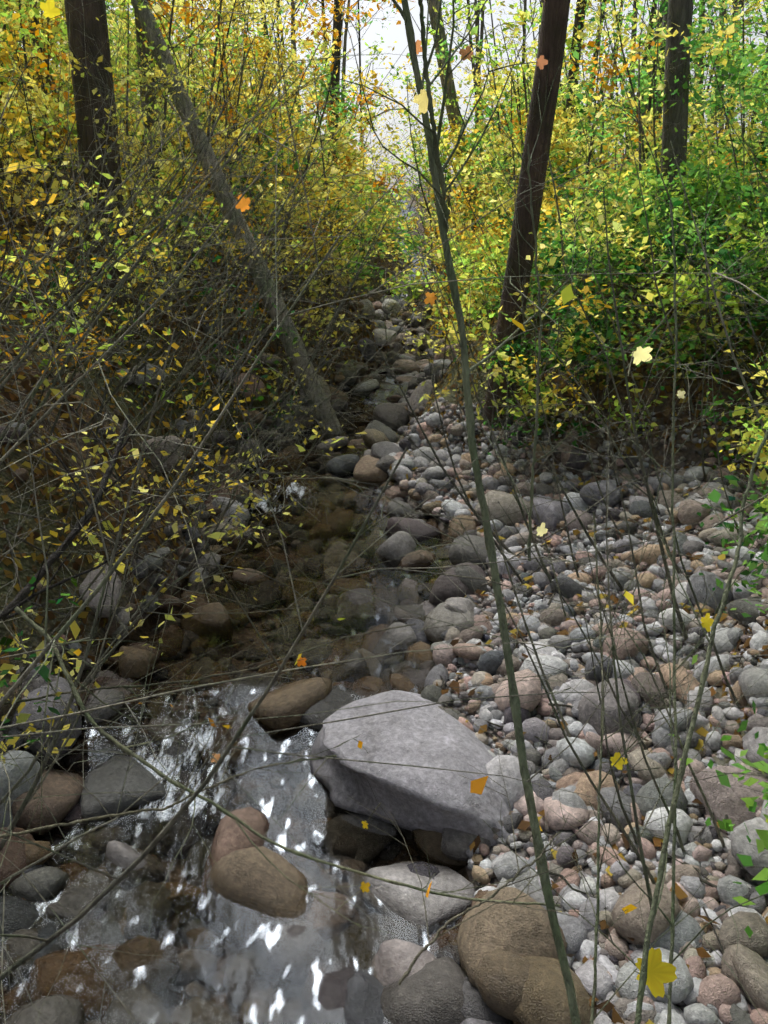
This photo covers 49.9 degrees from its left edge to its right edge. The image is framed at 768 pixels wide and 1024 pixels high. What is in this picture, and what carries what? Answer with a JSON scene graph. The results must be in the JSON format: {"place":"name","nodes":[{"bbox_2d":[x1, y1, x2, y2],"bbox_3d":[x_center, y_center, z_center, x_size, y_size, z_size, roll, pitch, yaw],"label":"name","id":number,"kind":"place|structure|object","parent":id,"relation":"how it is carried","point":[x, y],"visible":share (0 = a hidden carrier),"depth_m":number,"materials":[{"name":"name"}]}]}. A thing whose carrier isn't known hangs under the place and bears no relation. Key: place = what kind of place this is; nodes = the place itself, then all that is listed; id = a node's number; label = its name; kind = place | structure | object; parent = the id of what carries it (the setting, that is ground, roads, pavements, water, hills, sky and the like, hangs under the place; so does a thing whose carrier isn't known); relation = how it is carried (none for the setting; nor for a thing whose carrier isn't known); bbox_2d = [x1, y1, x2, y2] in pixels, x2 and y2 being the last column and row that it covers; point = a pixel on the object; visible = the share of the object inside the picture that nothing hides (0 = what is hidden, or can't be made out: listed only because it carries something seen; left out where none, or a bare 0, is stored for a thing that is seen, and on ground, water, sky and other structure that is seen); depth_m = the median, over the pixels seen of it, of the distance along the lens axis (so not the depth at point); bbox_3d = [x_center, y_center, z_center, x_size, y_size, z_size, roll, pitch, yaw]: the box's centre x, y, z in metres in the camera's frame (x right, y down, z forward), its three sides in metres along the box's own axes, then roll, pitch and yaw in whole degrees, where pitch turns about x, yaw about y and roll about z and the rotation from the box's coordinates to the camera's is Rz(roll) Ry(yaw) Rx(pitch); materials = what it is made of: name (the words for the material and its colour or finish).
{"place":"outdoors","nodes":[
{"label":"outdoors","id":0,"kind":"place"},
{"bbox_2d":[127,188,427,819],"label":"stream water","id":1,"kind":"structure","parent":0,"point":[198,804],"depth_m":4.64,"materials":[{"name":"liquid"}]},
{"bbox_2d":[0,80,767,1019],"bbox_3d":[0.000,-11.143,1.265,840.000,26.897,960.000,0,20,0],"label":"ground","id":2,"kind":"structure","parent":0,"point":[284,992],"depth_m":7.25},
{"bbox_2d":[0,0,767,345],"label":"trees","id":3,"kind":"object","parent":2,"relation":"on","point":[753,57],"depth_m":11.94,"materials":[{"name":"plant"}]},
{"bbox_2d":[0,248,767,1023],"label":"stream rocks","id":4,"kind":"object","parent":2,"relation":"on","point":[498,962],"visible":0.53,"depth_m":4.61,"materials":[{"name":"grey stone"}]},
{"bbox_2d":[0,0,767,1023],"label":"bank brush","id":5,"kind":"object","parent":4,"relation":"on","point":[196,356],"depth_m":6.60,"materials":[{"name":"plant"}]},
{"bbox_2d":[0,86,767,1023],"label":"ground litter","id":6,"kind":"object","parent":4,"relation":"on","point":[658,842],"depth_m":6.74,"materials":[{"name":"yellow plant"}]},
{"bbox_2d":[0,480,767,1023],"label":"boulders","id":7,"kind":"object","parent":2,"relation":"on","point":[426,796],"visible":0.55,"depth_m":4.16,"materials":[{"name":"grey stone"}]},
{"bbox_2d":[0,0,767,1023],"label":"sapling","id":8,"kind":"object","parent":2,"relation":"on","point":[22,598],"depth_m":2.78,"materials":[{"name":"brown wood"}]},
{"bbox_2d":[48,0,700,974],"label":"leaf stalks","id":9,"kind":"object","parent":8,"relation":"on","point":[436,294],"visible":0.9,"depth_m":3.16,"materials":[{"name":"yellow plant"}]},
{"bbox_2d":[40,0,713,997],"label":"leaves","id":10,"kind":"object","parent":9,"relation":"attached to","point":[660,972],"visible":0.92,"depth_m":2.60,"materials":[{"name":"yellow plant"}]},
{"bbox_2d":[24,0,767,440],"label":"forest trees","id":11,"kind":"object","parent":2,"relation":"on","point":[678,16],"depth_m":8.61,"materials":[{"name":"brown wood"}]},
{"bbox_2d":[14,0,767,187],"label":"sky","id":12,"kind":"structure","parent":0,"point":[395,32],"materials":[{"name":"white"}]}
]}

